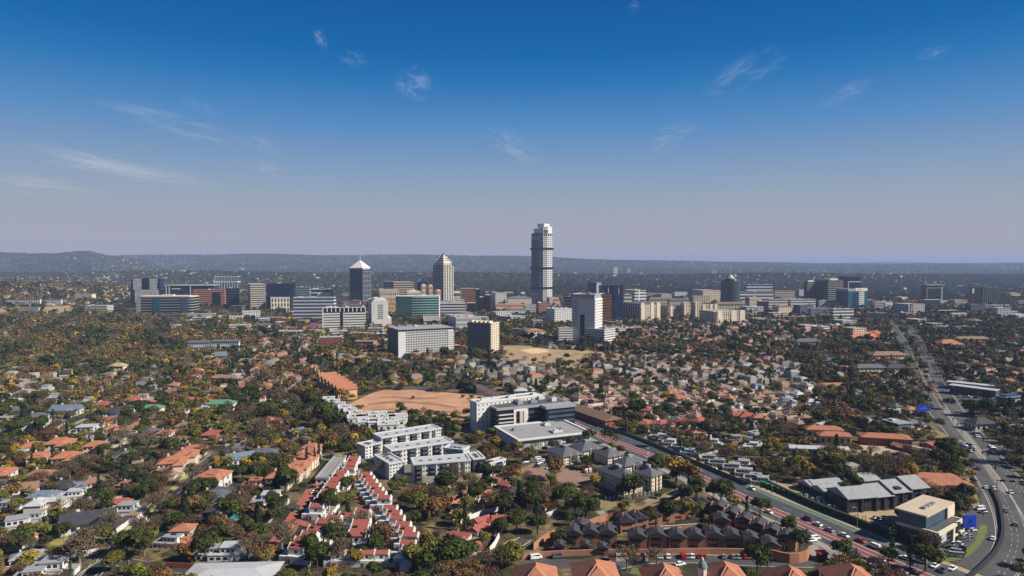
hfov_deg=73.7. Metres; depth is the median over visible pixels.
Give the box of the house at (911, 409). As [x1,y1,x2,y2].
[901,405,919,413]
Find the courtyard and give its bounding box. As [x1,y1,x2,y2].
[810,542,833,559]
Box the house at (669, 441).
[662,438,675,445]
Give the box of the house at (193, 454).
[173,447,200,465]
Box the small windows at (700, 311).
[700,311,712,318]
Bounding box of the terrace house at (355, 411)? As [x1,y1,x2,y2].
[349,410,361,413]
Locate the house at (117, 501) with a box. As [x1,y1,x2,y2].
[109,497,134,507]
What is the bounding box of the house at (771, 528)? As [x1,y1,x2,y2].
[761,521,782,537]
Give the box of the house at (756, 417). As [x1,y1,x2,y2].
[753,412,770,425]
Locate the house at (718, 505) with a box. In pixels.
[709,499,730,514]
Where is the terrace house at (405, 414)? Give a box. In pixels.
[387,412,407,426]
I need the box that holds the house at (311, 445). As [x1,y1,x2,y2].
[301,441,323,452]
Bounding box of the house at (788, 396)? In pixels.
[780,394,793,398]
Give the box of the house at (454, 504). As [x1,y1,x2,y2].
[447,498,467,509]
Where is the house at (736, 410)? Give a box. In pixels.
[729,407,741,411]
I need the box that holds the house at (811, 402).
[804,399,820,404]
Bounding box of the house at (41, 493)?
[25,488,62,499]
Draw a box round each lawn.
[46,537,106,549]
[50,534,66,545]
[322,451,346,459]
[630,565,645,574]
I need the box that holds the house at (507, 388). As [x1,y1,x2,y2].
[503,381,515,391]
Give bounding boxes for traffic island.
[943,408,1006,494]
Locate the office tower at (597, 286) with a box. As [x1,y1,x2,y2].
[593,282,600,292]
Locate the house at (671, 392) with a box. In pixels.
[663,388,680,395]
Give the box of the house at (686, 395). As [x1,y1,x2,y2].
[678,393,690,398]
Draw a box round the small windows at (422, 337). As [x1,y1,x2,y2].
[406,330,447,347]
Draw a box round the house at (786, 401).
[777,397,796,406]
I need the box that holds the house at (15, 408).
[4,405,19,415]
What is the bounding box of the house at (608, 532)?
[599,522,617,545]
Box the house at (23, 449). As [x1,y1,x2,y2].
[16,448,31,452]
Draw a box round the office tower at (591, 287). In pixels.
[588,283,595,292]
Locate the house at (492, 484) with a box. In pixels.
[482,475,502,485]
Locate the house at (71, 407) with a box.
[47,403,84,417]
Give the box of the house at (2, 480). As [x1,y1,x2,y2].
[0,479,10,489]
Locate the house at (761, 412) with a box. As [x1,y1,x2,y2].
[750,407,766,414]
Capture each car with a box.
[530,553,541,559]
[551,552,563,558]
[674,561,685,566]
[680,551,685,558]
[803,515,813,520]
[807,538,817,542]
[809,534,820,539]
[812,521,822,526]
[824,527,834,532]
[839,532,849,537]
[855,537,866,542]
[868,542,880,549]
[913,556,926,563]
[930,562,939,568]
[939,564,948,573]
[945,550,959,557]
[948,547,961,551]
[949,565,957,570]
[951,540,962,544]
[952,551,964,557]
[956,545,966,549]
[958,536,969,542]
[975,505,985,510]
[978,509,987,513]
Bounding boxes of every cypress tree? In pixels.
[2,504,5,520]
[29,453,33,470]
[50,448,53,464]
[64,420,68,434]
[68,554,72,575]
[95,473,100,491]
[100,448,104,467]
[304,446,307,459]
[317,441,321,463]
[462,498,468,530]
[744,496,748,511]
[800,460,805,479]
[888,519,895,561]
[906,535,914,568]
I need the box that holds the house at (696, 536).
[684,526,705,547]
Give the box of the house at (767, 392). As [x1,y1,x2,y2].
[756,388,774,395]
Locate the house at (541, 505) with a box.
[538,500,549,510]
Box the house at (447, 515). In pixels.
[445,507,462,519]
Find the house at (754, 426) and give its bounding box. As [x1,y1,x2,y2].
[742,423,759,430]
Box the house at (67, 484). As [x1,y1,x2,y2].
[48,478,81,490]
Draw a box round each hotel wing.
[513,562,557,575]
[570,559,618,575]
[638,562,682,575]
[695,560,745,575]
[759,565,805,575]
[815,563,870,575]
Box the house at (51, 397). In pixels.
[39,396,62,404]
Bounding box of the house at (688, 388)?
[684,385,692,390]
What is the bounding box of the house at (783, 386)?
[775,383,789,390]
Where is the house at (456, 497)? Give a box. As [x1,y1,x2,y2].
[451,495,465,501]
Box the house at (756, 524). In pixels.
[748,516,769,535]
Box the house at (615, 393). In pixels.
[611,390,619,395]
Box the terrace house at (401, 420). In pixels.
[384,416,404,428]
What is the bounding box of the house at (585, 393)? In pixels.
[579,391,591,395]
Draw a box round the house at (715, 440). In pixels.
[710,438,722,443]
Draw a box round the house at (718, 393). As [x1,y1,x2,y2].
[714,391,725,398]
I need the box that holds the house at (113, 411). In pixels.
[101,406,123,417]
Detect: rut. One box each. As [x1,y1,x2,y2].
[364,409,460,412]
[368,401,453,406]
[385,396,438,398]
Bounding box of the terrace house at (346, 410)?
[343,407,356,421]
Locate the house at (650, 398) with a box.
[645,394,661,402]
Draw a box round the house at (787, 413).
[781,410,796,416]
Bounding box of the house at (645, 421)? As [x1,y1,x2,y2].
[637,419,656,431]
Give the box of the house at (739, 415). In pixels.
[729,410,745,422]
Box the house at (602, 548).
[596,541,608,555]
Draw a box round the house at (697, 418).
[689,416,712,426]
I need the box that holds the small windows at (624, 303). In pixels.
[624,303,638,313]
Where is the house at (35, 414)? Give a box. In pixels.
[31,411,49,417]
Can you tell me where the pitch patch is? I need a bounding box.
[522,348,548,353]
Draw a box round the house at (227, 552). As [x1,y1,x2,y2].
[207,540,250,561]
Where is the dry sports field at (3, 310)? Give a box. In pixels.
[0,307,8,313]
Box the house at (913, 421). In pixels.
[906,419,926,426]
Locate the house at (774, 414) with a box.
[769,411,784,418]
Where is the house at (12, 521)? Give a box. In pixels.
[0,513,41,535]
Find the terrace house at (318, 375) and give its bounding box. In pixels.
[312,365,336,386]
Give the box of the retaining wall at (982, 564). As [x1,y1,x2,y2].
[967,486,1004,575]
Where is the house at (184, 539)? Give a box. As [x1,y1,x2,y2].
[177,536,196,545]
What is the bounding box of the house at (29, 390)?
[12,388,39,398]
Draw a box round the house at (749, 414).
[742,411,754,422]
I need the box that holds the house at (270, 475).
[264,468,291,490]
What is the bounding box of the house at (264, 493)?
[251,489,289,504]
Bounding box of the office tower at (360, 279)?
[349,260,370,305]
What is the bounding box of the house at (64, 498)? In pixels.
[51,494,67,504]
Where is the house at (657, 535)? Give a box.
[647,525,667,548]
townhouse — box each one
[279,541,316,565]
[284,536,302,550]
[299,530,326,545]
[301,502,332,519]
[305,497,335,513]
[306,524,332,546]
[309,493,339,510]
[312,489,341,506]
[315,517,334,538]
[316,485,338,496]
[319,481,340,492]
[322,477,349,492]
[323,549,350,566]
[325,473,352,488]
[325,513,348,530]
[331,470,350,484]
[338,511,354,529]
[340,462,358,474]
[341,458,362,471]
[342,529,376,549]
[343,455,362,468]
[343,466,356,476]
[344,549,365,566]
[345,518,371,530]
[350,524,371,546]
[352,471,372,484]
[354,474,374,488]
[354,508,378,525]
[357,478,377,492]
[358,549,374,566]
[360,482,387,496]
[362,486,384,501]
[365,490,393,505]
[370,494,398,510]
[374,549,395,566]
[375,504,398,520]
[378,509,408,522]
[384,514,412,528]
[387,520,419,537]
[390,525,415,543]
[390,538,416,557]
[393,544,406,564]
[394,531,419,547]
[399,560,433,573]
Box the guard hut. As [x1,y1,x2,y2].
[815,549,828,560]
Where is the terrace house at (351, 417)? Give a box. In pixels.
[347,413,367,429]
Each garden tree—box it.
[0,528,16,553]
[0,549,4,575]
[5,418,25,429]
[7,528,35,551]
[15,557,34,568]
[17,522,36,529]
[18,404,27,424]
[19,537,38,549]
[25,425,30,434]
[27,571,53,575]
[33,414,48,425]
[37,422,44,440]
[46,507,66,518]
[51,469,70,479]
[54,521,71,538]
[56,503,61,522]
[61,525,102,567]
[62,460,81,478]
[63,508,83,512]
[69,497,93,510]
[71,457,87,471]
[72,453,91,469]
[80,498,100,510]
[80,525,101,541]
[95,489,114,507]
[95,524,116,543]
[99,476,118,488]
[99,510,121,525]
[100,548,125,571]
[106,529,132,548]
[109,430,131,446]
[109,466,117,480]
[113,457,126,466]
[117,458,130,481]
[122,482,137,497]
[125,450,140,465]
[127,561,146,575]
[128,515,146,529]
[128,528,154,558]
[131,538,153,555]
[133,482,149,501]
[134,475,141,494]
[135,430,158,447]
[136,447,151,460]
[136,460,158,472]
[136,568,153,575]
[141,472,157,480]
[141,479,158,497]
[144,490,171,513]
[146,564,159,569]
[147,529,158,536]
[148,565,173,575]
[149,514,164,530]
[159,437,181,448]
[161,499,178,508]
[164,493,179,499]
[164,510,182,525]
[174,540,195,562]
[175,498,195,509]
[179,496,190,517]
[181,494,208,512]
[182,462,202,481]
[183,481,202,494]
[187,487,194,496]
[188,425,202,436]
[192,529,218,560]
[193,396,199,407]
[199,490,216,507]
[199,496,210,512]
[200,477,218,489]
[207,511,223,521]
[210,515,230,535]
[210,524,227,537]
[214,496,242,524]
[226,519,234,536]
[226,523,243,539]
[229,438,235,453]
[234,515,254,535]
[234,535,259,559]
[235,465,250,480]
[235,493,253,504]
[236,503,265,518]
[245,420,267,434]
[245,521,269,539]
[248,452,263,460]
[249,460,267,476]
[253,502,261,523]
[255,465,274,476]
[257,401,276,418]
[261,452,281,461]
[264,489,279,502]
[264,506,281,524]
[265,519,297,549]
[267,496,285,516]
[268,386,287,399]
[271,459,286,468]
[272,476,283,489]
[275,466,298,494]
[275,568,297,575]
[280,393,301,411]
[288,385,308,400]
[299,532,319,550]
[300,414,315,426]
[301,405,321,418]
[302,393,319,401]
[303,388,316,394]
[304,544,327,567]
[305,565,311,575]
[313,399,337,415]
[318,487,338,510]
[318,544,329,560]
[321,523,338,540]
[322,410,343,427]
[322,563,337,575]
[323,430,339,449]
[328,517,344,528]
[329,528,348,539]
[329,537,351,557]
[332,422,349,438]
[337,439,353,454]
[339,475,354,490]
[340,572,352,575]
[343,488,356,502]
[344,501,351,511]
[346,509,374,523]
[346,533,353,549]
[349,548,363,560]
[364,521,396,549]
[366,561,382,575]
[367,531,383,549]
[372,449,391,460]
[402,542,428,560]
[403,491,428,509]
[408,509,421,522]
[409,565,428,575]
[410,548,435,570]
[418,532,439,554]
[419,496,443,519]
[425,485,442,497]
[429,560,451,575]
[432,537,443,560]
[433,468,457,495]
[434,533,469,571]
[435,495,451,516]
[436,556,456,575]
[446,464,461,472]
[450,508,469,525]
[452,539,478,560]
[452,567,470,575]
[455,555,472,568]
[458,494,474,507]
[465,472,482,483]
[465,560,485,574]
[467,480,488,501]
[476,547,502,567]
[477,460,490,470]
[484,466,500,475]
[491,516,508,535]
[493,545,516,567]
[495,493,513,513]
[502,540,523,565]
[503,483,526,496]
[507,509,526,531]
[508,550,523,565]
[509,478,522,485]
[510,500,523,510]
[514,480,524,506]
[519,485,542,511]
[523,479,538,487]
[527,514,547,533]
[532,501,541,514]
[536,483,553,500]
[545,456,563,473]
[549,531,566,539]
[551,481,577,501]
[566,494,577,514]
[573,493,600,518]
[614,543,642,570]
[615,483,630,498]
[621,472,644,499]
[628,398,647,411]
[639,506,657,519]
[643,546,668,563]
[647,452,662,469]
[651,457,663,463]
[658,498,679,515]
[661,454,690,482]
[677,463,703,485]
[678,483,693,495]
[678,497,695,509]
[687,475,706,493]
[690,484,703,494]
[698,440,713,452]
[702,417,719,436]
[704,486,716,497]
[708,478,735,498]
[744,543,772,572]
[749,496,772,514]
[765,433,772,455]
[774,420,789,435]
[780,514,796,528]
[790,527,810,551]
[815,448,840,458]
[816,444,840,453]
[822,559,845,565]
[823,454,848,473]
[827,463,843,474]
[828,553,852,563]
[829,537,853,553]
[832,434,839,445]
[837,469,858,479]
[837,481,850,485]
[846,549,866,562]
[848,384,855,404]
[848,557,871,571]
[850,475,865,484]
[860,457,889,474]
[863,554,890,575]
[872,453,896,476]
[877,424,898,432]
[877,546,898,564]
[878,568,908,575]
[888,454,906,465]
[890,466,910,475]
[894,503,900,516]
[897,367,920,378]
[897,462,918,473]
[909,543,947,571]
[912,456,929,465]
[918,457,942,465]
[919,530,943,544]
[925,482,943,494]
[927,447,950,468]
[933,436,960,451]
[945,445,968,457]
[945,454,963,463]
[945,491,969,503]
[946,461,966,472]
[950,499,962,511]
[953,511,962,517]
[956,482,976,495]
[956,503,970,511]
[959,483,968,505]
[961,399,983,414]
[977,398,994,413]
[997,433,1023,456]
[1006,397,1013,412]
[1010,561,1023,575]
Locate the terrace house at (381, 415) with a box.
[376,413,396,417]
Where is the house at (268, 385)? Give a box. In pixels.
[259,382,272,389]
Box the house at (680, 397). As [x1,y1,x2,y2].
[671,393,687,402]
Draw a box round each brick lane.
[266,494,312,553]
[289,518,314,525]
[352,486,405,573]
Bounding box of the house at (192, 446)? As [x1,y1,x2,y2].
[180,443,208,455]
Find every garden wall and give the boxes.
[1,561,38,572]
[62,500,71,509]
[590,402,602,405]
[660,523,696,528]
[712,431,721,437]
[730,442,744,444]
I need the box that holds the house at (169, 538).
[152,532,184,549]
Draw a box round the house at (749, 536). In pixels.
[740,529,760,547]
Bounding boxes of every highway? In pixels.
[889,320,1023,575]
[903,320,1023,517]
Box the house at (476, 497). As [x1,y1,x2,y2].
[470,490,487,499]
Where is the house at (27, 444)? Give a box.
[21,440,44,451]
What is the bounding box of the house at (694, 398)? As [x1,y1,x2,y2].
[689,395,703,400]
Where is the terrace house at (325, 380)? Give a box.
[318,370,344,389]
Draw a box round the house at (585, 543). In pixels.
[579,538,591,549]
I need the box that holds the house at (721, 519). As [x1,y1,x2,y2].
[711,510,731,528]
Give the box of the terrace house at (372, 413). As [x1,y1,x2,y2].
[367,411,386,417]
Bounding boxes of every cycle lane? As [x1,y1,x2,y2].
[590,437,898,575]
[592,423,942,566]
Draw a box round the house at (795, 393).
[789,391,802,396]
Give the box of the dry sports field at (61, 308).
[43,305,72,313]
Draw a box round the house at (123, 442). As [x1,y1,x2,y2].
[105,436,131,444]
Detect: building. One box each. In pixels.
[6,299,40,304]
[18,307,39,313]
[42,299,62,304]
[107,362,128,373]
[116,299,130,303]
[130,278,164,305]
[136,294,199,314]
[141,404,164,415]
[165,285,219,294]
[168,523,198,536]
[182,313,215,315]
[185,561,284,575]
[187,340,210,350]
[193,288,225,305]
[204,399,237,410]
[211,339,239,349]
[211,374,242,383]
[214,276,240,299]
[226,287,239,308]
[248,282,265,310]
[266,282,295,309]
[270,297,289,311]
[293,296,335,320]
[296,286,310,296]
[311,288,333,296]
[315,455,346,483]
[320,335,341,344]
[322,306,365,331]
[356,439,382,458]
[368,297,391,325]
[372,424,441,451]
[373,452,404,479]
[379,289,398,309]
[383,436,453,464]
[384,281,393,288]
[387,323,454,357]
[388,301,394,314]
[389,281,413,294]
[396,294,439,320]
[406,289,420,294]
[410,453,470,482]
[417,279,426,290]
[421,283,426,294]
[423,316,440,323]
[426,276,432,294]
[428,284,432,294]
[435,289,440,300]
[440,300,465,317]
[442,444,469,454]
[448,314,479,330]
[460,288,475,307]
[467,302,475,312]
[467,320,499,354]
[467,451,485,473]
[469,392,541,431]
[475,289,479,313]
[479,296,485,313]
[483,457,506,477]
[485,294,490,311]
[490,395,575,433]
[491,291,506,303]
[494,420,590,450]
[495,303,523,310]
[506,296,531,304]
[546,307,571,323]
[546,444,583,465]
[553,299,559,306]
[558,326,572,342]
[563,296,571,307]
[567,400,621,425]
[568,439,603,457]
[572,292,602,343]
[575,412,601,424]
[586,327,614,345]
[592,445,624,464]
[597,463,640,494]
[602,293,611,320]
[611,454,646,471]
[613,267,617,273]
[623,289,645,301]
[623,293,631,301]
[623,301,660,319]
[632,464,663,491]
[638,474,647,491]
[648,297,670,305]
[660,304,680,317]
[668,298,688,305]
[680,302,690,314]
[692,289,719,301]
[692,302,701,317]
[699,309,744,323]
[701,304,717,309]
[715,302,745,309]
[740,291,773,301]
[745,284,772,291]
[757,300,768,311]
[767,298,787,309]
[773,290,794,296]
[787,445,849,458]
[788,298,815,308]
[791,338,821,344]
[797,479,812,491]
[803,425,844,436]
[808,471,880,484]
[808,483,841,501]
[813,382,846,391]
[815,431,852,443]
[817,299,839,307]
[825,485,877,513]
[829,307,853,318]
[836,288,867,308]
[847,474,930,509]
[853,364,886,374]
[854,418,881,427]
[857,432,912,445]
[867,351,907,361]
[881,418,912,429]
[883,364,907,374]
[890,442,928,454]
[894,303,924,312]
[895,494,964,548]
[897,444,930,455]
[910,472,962,479]
[918,441,936,448]
[920,284,942,299]
[920,478,974,494]
[922,299,940,304]
[924,479,944,493]
[934,339,965,346]
[946,380,993,387]
[949,383,999,398]
[950,313,966,316]
[955,336,988,342]
[963,417,996,430]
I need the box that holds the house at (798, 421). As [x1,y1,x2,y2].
[788,418,808,426]
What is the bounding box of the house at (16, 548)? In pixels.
[0,532,39,551]
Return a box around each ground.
[0,252,1023,575]
[361,444,480,477]
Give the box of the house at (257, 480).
[241,477,265,488]
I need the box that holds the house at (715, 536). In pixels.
[702,525,724,547]
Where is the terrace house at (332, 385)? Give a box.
[325,374,352,395]
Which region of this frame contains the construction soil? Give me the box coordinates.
[851,331,880,340]
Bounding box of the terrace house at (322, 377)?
[315,367,340,388]
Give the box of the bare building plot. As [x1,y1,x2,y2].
[350,390,482,417]
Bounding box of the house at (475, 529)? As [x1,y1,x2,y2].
[467,521,491,536]
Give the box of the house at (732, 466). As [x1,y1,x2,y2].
[722,461,740,471]
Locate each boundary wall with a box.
[32,548,98,556]
[108,520,128,541]
[165,562,194,568]
[392,386,443,389]
[395,473,434,482]
[408,419,463,423]
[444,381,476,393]
[457,473,482,480]
[469,507,498,518]
[489,532,499,550]
[521,548,744,559]
[533,529,554,549]
[546,509,557,516]
[589,496,680,523]
[597,423,746,485]
[698,449,720,458]
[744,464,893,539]
[769,546,810,563]
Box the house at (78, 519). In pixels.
[58,507,116,535]
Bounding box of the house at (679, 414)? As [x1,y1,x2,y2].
[674,411,688,415]
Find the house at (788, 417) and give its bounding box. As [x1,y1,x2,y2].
[777,415,793,420]
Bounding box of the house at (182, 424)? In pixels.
[177,420,190,430]
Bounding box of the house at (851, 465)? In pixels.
[837,462,864,473]
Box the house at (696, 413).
[685,411,705,418]
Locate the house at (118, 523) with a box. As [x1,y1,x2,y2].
[110,516,130,530]
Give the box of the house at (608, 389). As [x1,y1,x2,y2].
[602,385,615,392]
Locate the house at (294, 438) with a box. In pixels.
[290,435,311,444]
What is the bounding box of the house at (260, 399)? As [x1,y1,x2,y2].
[250,395,266,402]
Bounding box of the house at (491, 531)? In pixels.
[479,528,497,535]
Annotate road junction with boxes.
[955,431,995,460]
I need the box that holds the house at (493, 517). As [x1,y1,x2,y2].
[491,514,509,524]
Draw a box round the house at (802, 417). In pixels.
[793,413,813,421]
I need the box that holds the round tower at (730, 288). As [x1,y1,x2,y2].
[720,267,739,301]
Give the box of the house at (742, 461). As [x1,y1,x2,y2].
[733,458,755,468]
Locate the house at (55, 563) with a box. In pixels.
[21,554,80,575]
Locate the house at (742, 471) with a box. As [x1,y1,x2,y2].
[734,466,752,476]
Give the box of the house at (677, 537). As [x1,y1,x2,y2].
[666,526,687,548]
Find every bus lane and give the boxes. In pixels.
[376,349,499,394]
[575,422,932,575]
[595,434,921,575]
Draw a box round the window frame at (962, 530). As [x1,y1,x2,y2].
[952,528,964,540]
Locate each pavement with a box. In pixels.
[590,438,876,571]
[609,426,981,575]
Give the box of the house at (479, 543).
[475,541,482,551]
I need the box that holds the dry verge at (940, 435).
[931,428,979,507]
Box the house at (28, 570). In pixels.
[13,565,55,575]
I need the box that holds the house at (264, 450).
[254,446,281,461]
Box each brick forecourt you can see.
[289,524,298,535]
[302,482,322,495]
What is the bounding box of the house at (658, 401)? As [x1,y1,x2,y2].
[653,398,665,403]
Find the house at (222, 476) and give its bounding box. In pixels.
[194,466,233,489]
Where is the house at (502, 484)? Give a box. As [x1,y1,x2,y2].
[498,480,514,489]
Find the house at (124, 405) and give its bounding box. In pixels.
[120,403,137,411]
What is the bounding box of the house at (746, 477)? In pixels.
[743,472,761,481]
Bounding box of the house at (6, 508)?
[0,499,22,511]
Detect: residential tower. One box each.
[433,253,453,300]
[530,224,553,303]
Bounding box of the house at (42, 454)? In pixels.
[24,450,54,465]
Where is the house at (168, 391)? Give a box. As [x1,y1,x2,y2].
[164,388,179,394]
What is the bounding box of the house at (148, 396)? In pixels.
[138,393,154,399]
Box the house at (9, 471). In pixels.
[0,467,18,477]
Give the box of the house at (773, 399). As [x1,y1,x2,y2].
[764,395,779,402]
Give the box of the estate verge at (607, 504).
[597,490,675,511]
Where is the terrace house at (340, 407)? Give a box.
[338,404,350,412]
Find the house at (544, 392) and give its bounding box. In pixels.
[537,389,547,394]
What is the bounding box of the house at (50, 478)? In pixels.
[24,467,58,484]
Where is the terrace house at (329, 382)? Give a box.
[322,372,348,394]
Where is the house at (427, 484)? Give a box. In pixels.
[413,483,436,497]
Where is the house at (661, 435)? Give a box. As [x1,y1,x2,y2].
[658,432,666,439]
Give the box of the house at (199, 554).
[195,543,221,559]
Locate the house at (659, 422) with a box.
[656,418,674,431]
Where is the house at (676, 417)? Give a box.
[663,416,686,427]
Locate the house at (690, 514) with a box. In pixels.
[679,496,699,516]
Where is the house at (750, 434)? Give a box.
[742,430,765,440]
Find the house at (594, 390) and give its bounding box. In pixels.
[590,387,604,393]
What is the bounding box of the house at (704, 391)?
[698,388,714,395]
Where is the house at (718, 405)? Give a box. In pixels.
[705,400,723,408]
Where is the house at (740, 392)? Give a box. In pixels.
[730,388,746,395]
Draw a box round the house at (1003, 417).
[997,415,1011,420]
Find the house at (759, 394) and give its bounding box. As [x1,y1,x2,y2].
[750,392,767,397]
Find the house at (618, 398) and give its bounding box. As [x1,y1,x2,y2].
[614,396,626,401]
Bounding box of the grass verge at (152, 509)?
[149,499,162,512]
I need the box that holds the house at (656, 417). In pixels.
[642,412,658,420]
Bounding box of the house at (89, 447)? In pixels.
[82,439,109,456]
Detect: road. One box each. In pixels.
[58,413,100,432]
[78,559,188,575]
[81,563,106,575]
[97,454,218,560]
[373,347,503,395]
[480,537,529,567]
[523,558,583,567]
[575,420,943,575]
[595,483,686,514]
[610,555,829,568]
[939,457,1005,575]
[996,446,1010,451]
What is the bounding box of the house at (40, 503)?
[22,497,60,512]
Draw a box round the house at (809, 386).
[796,382,813,390]
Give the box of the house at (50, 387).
[38,384,54,390]
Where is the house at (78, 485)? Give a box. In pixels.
[74,481,87,489]
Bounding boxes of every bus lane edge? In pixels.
[578,423,933,575]
[594,435,912,575]
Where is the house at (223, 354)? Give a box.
[215,351,226,358]
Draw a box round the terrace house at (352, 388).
[328,376,357,399]
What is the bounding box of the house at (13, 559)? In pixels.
[8,549,43,565]
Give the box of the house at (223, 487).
[214,485,240,496]
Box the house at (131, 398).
[125,395,142,401]
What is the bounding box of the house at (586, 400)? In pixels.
[581,397,595,403]
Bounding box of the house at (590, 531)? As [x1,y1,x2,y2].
[582,522,599,544]
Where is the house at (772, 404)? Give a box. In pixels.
[766,402,781,409]
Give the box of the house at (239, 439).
[231,432,249,442]
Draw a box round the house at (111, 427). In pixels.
[103,424,121,436]
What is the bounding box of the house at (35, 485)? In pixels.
[8,480,39,495]
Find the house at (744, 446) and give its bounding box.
[738,445,757,451]
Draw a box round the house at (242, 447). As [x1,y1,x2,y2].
[224,445,246,453]
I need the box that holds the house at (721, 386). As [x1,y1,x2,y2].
[716,383,730,389]
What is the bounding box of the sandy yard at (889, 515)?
[776,483,898,534]
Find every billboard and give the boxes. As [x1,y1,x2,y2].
[917,405,929,411]
[962,515,976,539]
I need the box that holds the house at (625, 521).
[615,511,637,533]
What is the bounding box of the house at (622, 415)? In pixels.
[616,409,633,418]
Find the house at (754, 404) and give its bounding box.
[741,400,758,407]
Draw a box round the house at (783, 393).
[778,389,789,396]
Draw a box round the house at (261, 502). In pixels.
[252,499,266,505]
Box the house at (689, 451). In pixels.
[680,448,699,455]
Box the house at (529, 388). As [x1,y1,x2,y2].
[524,386,534,390]
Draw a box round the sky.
[0,0,1023,262]
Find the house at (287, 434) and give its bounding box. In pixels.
[285,426,308,437]
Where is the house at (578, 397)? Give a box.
[570,393,586,401]
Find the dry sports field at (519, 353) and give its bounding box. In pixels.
[503,345,595,367]
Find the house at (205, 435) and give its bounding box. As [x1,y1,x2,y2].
[199,428,227,440]
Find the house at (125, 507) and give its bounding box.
[113,500,146,515]
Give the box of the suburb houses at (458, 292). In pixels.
[30,252,1023,297]
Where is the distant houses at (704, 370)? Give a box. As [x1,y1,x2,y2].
[0,276,1023,421]
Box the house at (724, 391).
[717,389,728,393]
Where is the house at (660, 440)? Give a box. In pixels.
[644,434,661,441]
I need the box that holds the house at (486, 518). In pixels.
[474,514,492,524]
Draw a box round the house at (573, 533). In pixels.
[564,523,582,545]
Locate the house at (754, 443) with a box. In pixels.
[744,441,758,445]
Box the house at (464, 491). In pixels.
[462,487,468,495]
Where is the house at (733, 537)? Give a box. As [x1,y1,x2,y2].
[721,526,742,547]
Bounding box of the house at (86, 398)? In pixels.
[82,396,95,402]
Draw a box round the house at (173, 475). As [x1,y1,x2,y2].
[150,466,177,479]
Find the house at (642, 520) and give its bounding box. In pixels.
[627,508,649,529]
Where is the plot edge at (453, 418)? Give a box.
[410,417,464,420]
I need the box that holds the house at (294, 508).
[287,504,299,511]
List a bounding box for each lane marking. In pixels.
[897,331,1017,573]
[929,411,997,549]
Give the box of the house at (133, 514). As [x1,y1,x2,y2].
[124,512,146,523]
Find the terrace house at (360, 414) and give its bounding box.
[354,413,367,416]
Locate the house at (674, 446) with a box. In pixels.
[671,443,689,449]
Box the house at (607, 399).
[600,397,612,402]
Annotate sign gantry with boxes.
[996,480,1023,491]
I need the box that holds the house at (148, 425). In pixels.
[131,419,158,427]
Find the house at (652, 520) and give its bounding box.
[642,505,663,526]
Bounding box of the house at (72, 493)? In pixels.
[60,487,91,501]
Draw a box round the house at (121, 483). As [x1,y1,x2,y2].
[114,479,140,490]
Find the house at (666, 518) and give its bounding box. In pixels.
[653,503,674,523]
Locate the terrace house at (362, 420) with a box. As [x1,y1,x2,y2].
[357,417,378,433]
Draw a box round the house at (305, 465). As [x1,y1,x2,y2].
[285,458,311,478]
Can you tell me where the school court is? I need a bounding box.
[858,444,905,455]
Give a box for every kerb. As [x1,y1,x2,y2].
[77,558,147,575]
[96,454,210,560]
[594,439,838,550]
[609,554,815,561]
[617,562,817,569]
[747,483,967,573]
[892,331,995,558]
[893,323,1023,575]
[909,333,1023,518]
[911,327,1023,480]
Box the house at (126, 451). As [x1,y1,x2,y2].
[112,448,147,463]
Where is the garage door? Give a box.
[9,547,16,551]
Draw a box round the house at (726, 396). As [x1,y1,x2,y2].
[719,394,737,400]
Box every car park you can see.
[521,463,597,491]
[942,507,983,550]
[953,394,1000,409]
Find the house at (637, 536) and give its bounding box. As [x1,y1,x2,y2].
[627,526,647,548]
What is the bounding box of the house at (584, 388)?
[580,385,589,390]
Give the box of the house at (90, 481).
[80,476,109,487]
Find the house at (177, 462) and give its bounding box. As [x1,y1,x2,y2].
[156,453,189,476]
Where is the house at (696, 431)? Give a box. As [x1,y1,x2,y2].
[686,427,706,436]
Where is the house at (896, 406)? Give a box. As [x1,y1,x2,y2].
[887,403,902,409]
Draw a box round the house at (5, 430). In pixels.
[0,429,13,432]
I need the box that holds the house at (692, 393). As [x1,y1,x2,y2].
[687,390,702,396]
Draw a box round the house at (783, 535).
[775,527,797,551]
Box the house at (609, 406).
[602,403,614,410]
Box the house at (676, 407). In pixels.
[666,404,682,412]
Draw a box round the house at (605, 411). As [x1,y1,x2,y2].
[599,409,610,413]

